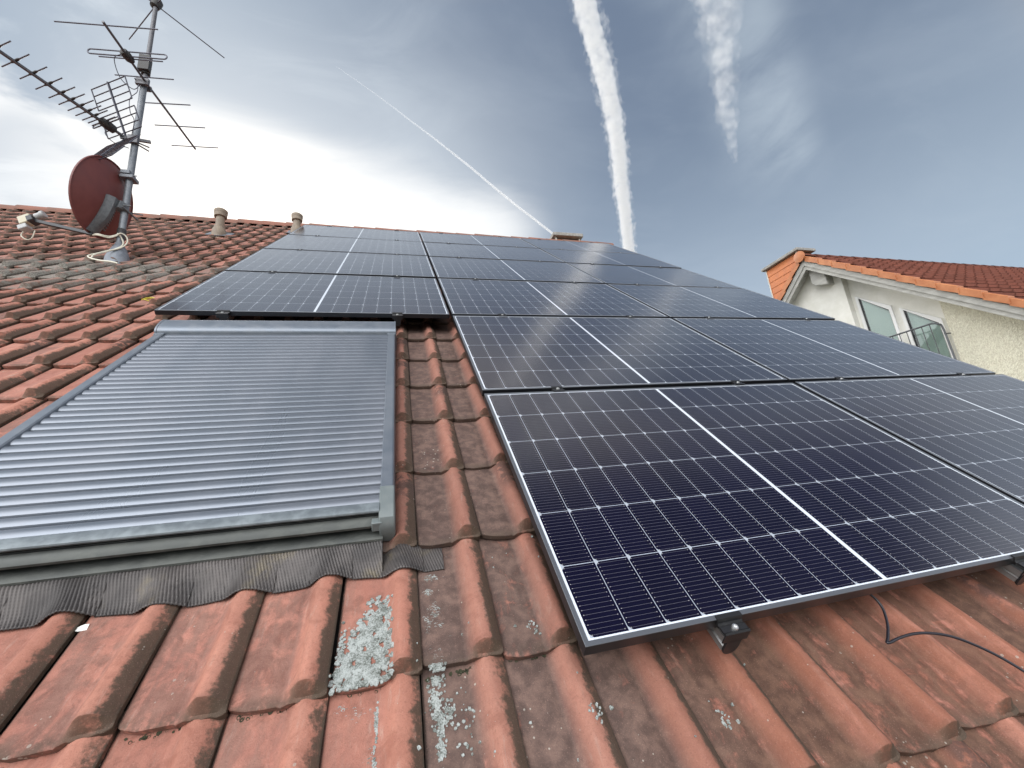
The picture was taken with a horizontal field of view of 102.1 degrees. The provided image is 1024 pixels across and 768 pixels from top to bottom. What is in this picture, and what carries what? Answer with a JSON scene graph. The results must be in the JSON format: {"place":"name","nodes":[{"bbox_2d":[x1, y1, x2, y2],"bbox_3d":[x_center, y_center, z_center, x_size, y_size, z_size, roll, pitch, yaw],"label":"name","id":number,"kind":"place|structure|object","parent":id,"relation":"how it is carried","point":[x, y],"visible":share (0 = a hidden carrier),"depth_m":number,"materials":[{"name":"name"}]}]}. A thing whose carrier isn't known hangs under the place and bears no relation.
{"place":"outdoors","nodes":[
{"label":"outdoors","id":0,"kind":"place"},
{"bbox_2d":[0,0,1023,296],"label":"sky","id":1,"kind":"structure","parent":0,"point":[719,140],"materials":[{"name":"blue"}]},
{"bbox_2d":[761,247,1023,380],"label":"neighbour house","id":2,"kind":"structure","parent":0,"point":[972,314],"depth_m":8.31,"materials":[{"name":"beige paint"}]},
{"bbox_2d":[854,296,903,341],"bbox_3d":[7.930,-0.667,8.675,0.130,2.835,0.628,-2,-14,-15],"label":"window","id":3,"kind":"structure","parent":2,"relation":"in","point":[876,317],"depth_m":8.87,"materials":[{"name":"white plastic"}]},
{"bbox_2d":[899,308,957,359],"bbox_3d":[8.132,-0.559,7.924,0.130,2.227,0.580,-2,-14,-15],"label":"window","id":4,"kind":"structure","parent":2,"relation":"in","point":[911,319],"depth_m":8.07,"materials":[{"name":"white"}]},
{"bbox_3d":[1.324,-1.011,4.429,0.041,0.050,7.053,-2,27,-15],"label":"rail","id":5,"kind":"object","parent":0,"visible":0},
{"bbox_2d":[540,248,680,268],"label":"solar module","id":6,"kind":"object","parent":5,"relation":"attached to","point":[600,258],"visible":0.73,"depth_m":5.96,"materials":[{"name":"blue"}]},
{"bbox_2d":[568,263,739,287],"bbox_3d":[1.675,-1.314,5.037,1.722,0.032,1.134,-2,27,-15],"label":"solar module","id":7,"kind":"object","parent":5,"relation":"attached to","point":[627,275],"visible":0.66,"depth_m":4.95,"materials":[{"name":"blue"}]},
{"bbox_2d":[607,284,834,319],"bbox_3d":[1.960,-0.803,4.028,1.722,0.032,1.134,-2,27,-15],"label":"solar module","id":8,"kind":"object","parent":5,"relation":"attached to","point":[671,302],"visible":0.77,"depth_m":3.91,"materials":[{"name":"blue"}]},
{"bbox_2d":[835,377,847,380],"bbox_3d":[1.896,-0.026,2.381,0.054,0.017,0.048,-2,27,-15],"label":"panel clamp","id":9,"kind":"object","parent":5,"relation":"attached to","point":[840,378],"visible":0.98,"depth_m":2.38,"materials":[{"name":"black metal"}]},
{"bbox_3d":[2.308,-1.042,4.689,0.041,0.050,7.053,-2,27,-15],"label":"rail","id":10,"kind":"object","parent":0,"visible":0},
{"bbox_2d":[520,238,637,253],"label":"solar module","id":11,"kind":"object","parent":10,"relation":"on","point":[569,245],"visible":0.68,"depth_m":7.00,"materials":[{"name":"blue"}]},
{"bbox_2d":[672,318,995,382],"bbox_3d":[2.242,-0.286,3.021,1.722,0.033,1.134,-2,27,-15],"label":"solar module","id":12,"kind":"object","parent":10,"relation":"attached to","point":[792,351],"visible":0.79,"depth_m":2.87,"materials":[{"name":"blue"}]},
{"bbox_2d":[794,374,1023,503],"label":"solar module","id":13,"kind":"object","parent":10,"relation":"on","point":[972,426],"visible":0.8,"depth_m":2.04,"materials":[{"name":"grey"}]},
{"bbox_2d":[957,373,970,375],"bbox_3d":[2.881,-0.057,2.642,0.054,0.017,0.048,-2,27,-15],"label":"panel clamp","id":14,"kind":"object","parent":10,"relation":"attached to","point":[960,374],"visible":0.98,"depth_m":2.64,"materials":[{"name":"black metal"}]},
{"label":"ground","id":15,"kind":"structure","parent":0,"visible":0},
{"bbox_2d":[0,204,1023,767],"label":"house","id":16,"kind":"structure","parent":15,"relation":"on","point":[838,684],"depth_m":0.96,"materials":[{"name":"ceramic"}]},
{"bbox_2d":[75,624,89,631],"bbox_3d":[-0.987,0.557,0.943,0.034,0.012,0.013,0,-15,-20],"label":"paper scrap","id":17,"kind":"object","parent":16,"relation":"on","point":[82,627],"visible":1,"depth_m":0.94,"materials":[{"name":"white paper"}]},
{"bbox_2d":[87,233,127,262],"bbox_3d":[-3.725,-1.251,3.818,0.536,0.517,0.253,-18,-19,42],"label":"coax cable","id":18,"kind":"object","parent":16,"relation":"attached to","point":[111,249],"visible":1,"depth_m":3.92,"materials":[{"name":"beige plastic"}]},
{"bbox_2d":[103,6,157,263],"bbox_3d":[-3.958,-2.692,4.369,0.196,3.532,0.196,-2,-14,-15],"label":"antenna mast","id":19,"kind":"object","parent":16,"relation":"on","point":[128,176],"visible":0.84,"depth_m":4.25,"materials":[{"name":"metal"}]},
{"bbox_2d":[0,40,150,159],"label":"uhf antenna","id":20,"kind":"object","parent":19,"relation":"attached to","point":[107,125],"visible":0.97,"depth_m":4.10,"materials":[{"name":"metal"}]},
{"bbox_2d":[17,155,142,239],"bbox_3d":[-4.206,-1.759,4.121,0.814,0.855,0.649,-10,-15,17],"label":"satellite dish","id":21,"kind":"object","parent":19,"relation":"attached to","point":[96,192],"visible":0.91,"depth_m":3.93,"materials":[{"name":"red paint"}]},
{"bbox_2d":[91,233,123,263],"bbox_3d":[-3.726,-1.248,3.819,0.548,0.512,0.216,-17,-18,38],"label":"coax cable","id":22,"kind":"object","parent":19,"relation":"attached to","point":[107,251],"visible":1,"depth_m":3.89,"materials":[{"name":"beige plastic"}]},
{"bbox_2d":[54,21,217,149],"bbox_3d":[-4.011,-2.927,4.542,0.860,0.767,1.517,-2,-14,-15],"label":"vhf antenna","id":23,"kind":"object","parent":19,"relation":"attached to","point":[127,56],"visible":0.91,"depth_m":4.28,"materials":[{"name":"metal"}]},
{"bbox_2d":[129,0,224,57],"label":"radio antenna","id":24,"kind":"object","parent":19,"relation":"attached to","point":[158,4],"visible":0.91,"depth_m":4.88,"materials":[{"name":"grey metal"}]},
{"bbox_2d":[205,207,234,237],"bbox_3d":[-4.017,-2.175,5.712,0.290,0.510,0.216,-2,-14,-15],"label":"vent pipe","id":25,"kind":"object","parent":16,"relation":"on","point":[218,228],"visible":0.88,"depth_m":5.68,"materials":[{"name":"ceramic"}]},
{"bbox_2d":[0,320,443,630],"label":"roof window","id":26,"kind":"structure","parent":16,"relation":"attached to","point":[187,463],"depth_m":1.26,"materials":[{"name":"grey metal"}]},
{"bbox_2d":[219,316,235,319],"bbox_3d":[-2.322,-1.420,4.548,0.041,0.050,4.720,-2,27,-15],"label":"mounting rail","id":27,"kind":"object","parent":16,"relation":"attached to","point":[230,317],"visible":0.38,"depth_m":2.54,"materials":[{"name":"metal"}]},
{"bbox_2d":[225,248,434,277],"bbox_3d":[-1.687,-1.212,4.146,1.722,0.032,1.134,-2,27,-15],"label":"solar module","id":28,"kind":"object","parent":27,"relation":"on","point":[324,262],"visible":0.86,"depth_m":4.03,"materials":[{"name":"blue"}]},
{"bbox_2d":[264,234,426,255],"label":"solar module","id":29,"kind":"object","parent":27,"relation":"attached to","point":[332,244],"visible":0.85,"depth_m":5.06,"materials":[{"name":"blue"}]},
{"bbox_2d":[3,655,545,767],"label":"moss","id":30,"kind":"object","parent":16,"relation":"on","point":[158,733],"visible":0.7,"depth_m":0.84,"materials":[{"name":"plant"}]},
{"bbox_2d":[285,212,302,232],"bbox_3d":[-3.339,-2.442,6.450,0.290,0.451,0.216,-2,-14,-15],"label":"vent pipe","id":31,"kind":"object","parent":16,"relation":"on","point":[297,218],"visible":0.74,"depth_m":6.41,"materials":[{"name":"plastic"}]},
{"bbox_2d":[394,319,400,325],"bbox_3d":[-1.337,-1.450,4.808,0.041,0.050,4.720,-2,27,-15],"label":"mounting rail","id":32,"kind":"object","parent":16,"relation":"attached to","point":[398,322],"visible":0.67,"depth_m":2.77,"materials":[{"name":"metal"}]},
{"bbox_2d":[154,271,448,317],"bbox_3d":[-1.404,-0.694,3.140,1.722,0.032,1.134,-2,27,-15],"label":"solar module","id":33,"kind":"object","parent":32,"relation":"on","point":[240,293],"visible":1,"depth_m":2.96,"materials":[{"name":"blue"}]},
{"bbox_2d":[215,310,229,317],"bbox_3d":[-1.752,-0.426,2.508,0.066,0.038,0.042,-2,27,-15],"label":"panel clamp","id":34,"kind":"object","parent":33,"relation":"attached to","point":[222,313],"visible":1,"depth_m":2.50,"materials":[{"name":"grey metal"}]},
{"bbox_2d":[289,225,421,241],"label":"solar module","id":35,"kind":"object","parent":32,"relation":"on","point":[330,231],"visible":0.81,"depth_m":6.10,"materials":[{"name":"blue"}]},
{"bbox_2d":[392,312,402,319],"bbox_3d":[-0.767,-0.456,2.769,0.066,0.038,0.042,-2,27,-15],"label":"panel clamp","id":36,"kind":"object","parent":32,"relation":"attached to","point":[397,315],"visible":1,"depth_m":2.76,"materials":[{"name":"grey metal"}]},
{"bbox_2d":[328,535,745,767],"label":"lichen","id":37,"kind":"object","parent":16,"relation":"on","point":[358,672],"visible":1,"depth_m":0.92},
{"bbox_2d":[549,232,582,240],"bbox_3d":[1.216,-2.238,9.208,0.700,1.985,0.880,-2,-14,-15],"label":"chimney","id":38,"kind":"object","parent":16,"relation":"on","point":[566,236],"visible":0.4,"depth_m":9.05,"materials":[{"name":"grey concrete"}]},
{"bbox_2d":[707,627,740,653],"bbox_3d":[-0.358,-0.958,3.984,0.041,0.050,7.053,-2,27,-15],"label":"mounting rail","id":39,"kind":"object","parent":16,"relation":"attached to","point":[716,634],"visible":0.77,"depth_m":0.94,"materials":[{"name":"metal"}]},
{"bbox_2d":[419,232,536,247],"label":"solar module","id":40,"kind":"object","parent":39,"relation":"on","point":[467,239],"visible":0.89,"depth_m":6.54,"materials":[{"name":"blue"}]},
{"bbox_2d":[423,242,564,262],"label":"solar module","id":41,"kind":"object","parent":39,"relation":"attached to","point":[479,251],"visible":0.87,"depth_m":5.51,"materials":[{"name":"blue"}]},
{"bbox_2d":[429,256,604,283],"bbox_3d":[-0.005,-1.264,4.592,1.722,0.032,1.134,-2,26,-15],"label":"solar module","id":42,"kind":"object","parent":39,"relation":"attached to","point":[479,269],"visible":0.88,"depth_m":4.48,"materials":[{"name":"blue"}]},
{"bbox_2d":[438,278,667,317],"bbox_3d":[0.278,-0.749,3.584,1.722,0.031,1.134,-2,27,-15],"label":"solar module","id":43,"kind":"object","parent":39,"relation":"attached to","point":[468,297],"visible":0.88,"depth_m":3.45,"materials":[{"name":"blue"}]},
{"bbox_2d":[551,386,564,390],"bbox_3d":[0.214,0.027,1.937,0.054,0.017,0.048,-2,27,-15],"label":"panel clamp","id":44,"kind":"object","parent":39,"relation":"attached to","point":[556,388],"visible":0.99,"depth_m":1.94,"materials":[{"name":"black metal"}]},
{"bbox_2d":[453,315,787,395],"bbox_3d":[0.561,-0.235,2.576,1.722,0.031,1.134,-2,26,-15],"label":"solar module","id":45,"kind":"object","parent":39,"relation":"attached to","point":[509,354],"visible":0.96,"depth_m":2.40,"materials":[{"name":"grey"}]},
{"bbox_2d":[715,610,750,643],"bbox_3d":[0.495,0.550,0.936,0.066,0.038,0.042,-2,27,-15],"label":"panel clamp","id":46,"kind":"object","parent":39,"relation":"attached to","point":[732,626],"visible":1,"depth_m":0.93,"materials":[{"name":"black metal"}]},
{"bbox_2d":[870,594,1023,671],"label":"solar cable","id":47,"kind":"object","parent":16,"relation":"attached to","point":[887,641],"visible":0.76,"depth_m":1.03,"materials":[{"name":"black plastic"}]},
{"bbox_2d":[994,564,1023,584],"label":"mounting rail","id":48,"kind":"object","parent":16,"relation":"attached to","point":[1012,572],"visible":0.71,"depth_m":1.21,"materials":[{"name":"metal"}]},
{"bbox_2d":[731,380,744,384],"bbox_3d":[1.199,-0.004,2.197,0.054,0.017,0.048,-2,27,-15],"label":"panel clamp","id":49,"kind":"object","parent":48,"relation":"attached to","point":[736,382],"visible":1,"depth_m":2.19,"materials":[{"name":"black metal"}]},
{"bbox_2d":[484,383,1023,655],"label":"solar module","id":50,"kind":"object","parent":48,"relation":"on","point":[656,513],"visible":1,"depth_m":1.31,"materials":[{"name":"grey"}]},
{"bbox_2d":[1010,552,1023,575],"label":"panel clamp","id":51,"kind":"object","parent":48,"relation":"attached to","point":[1018,558],"visible":1,"depth_m":1.19,"materials":[{"name":"black metal"}]}
]}

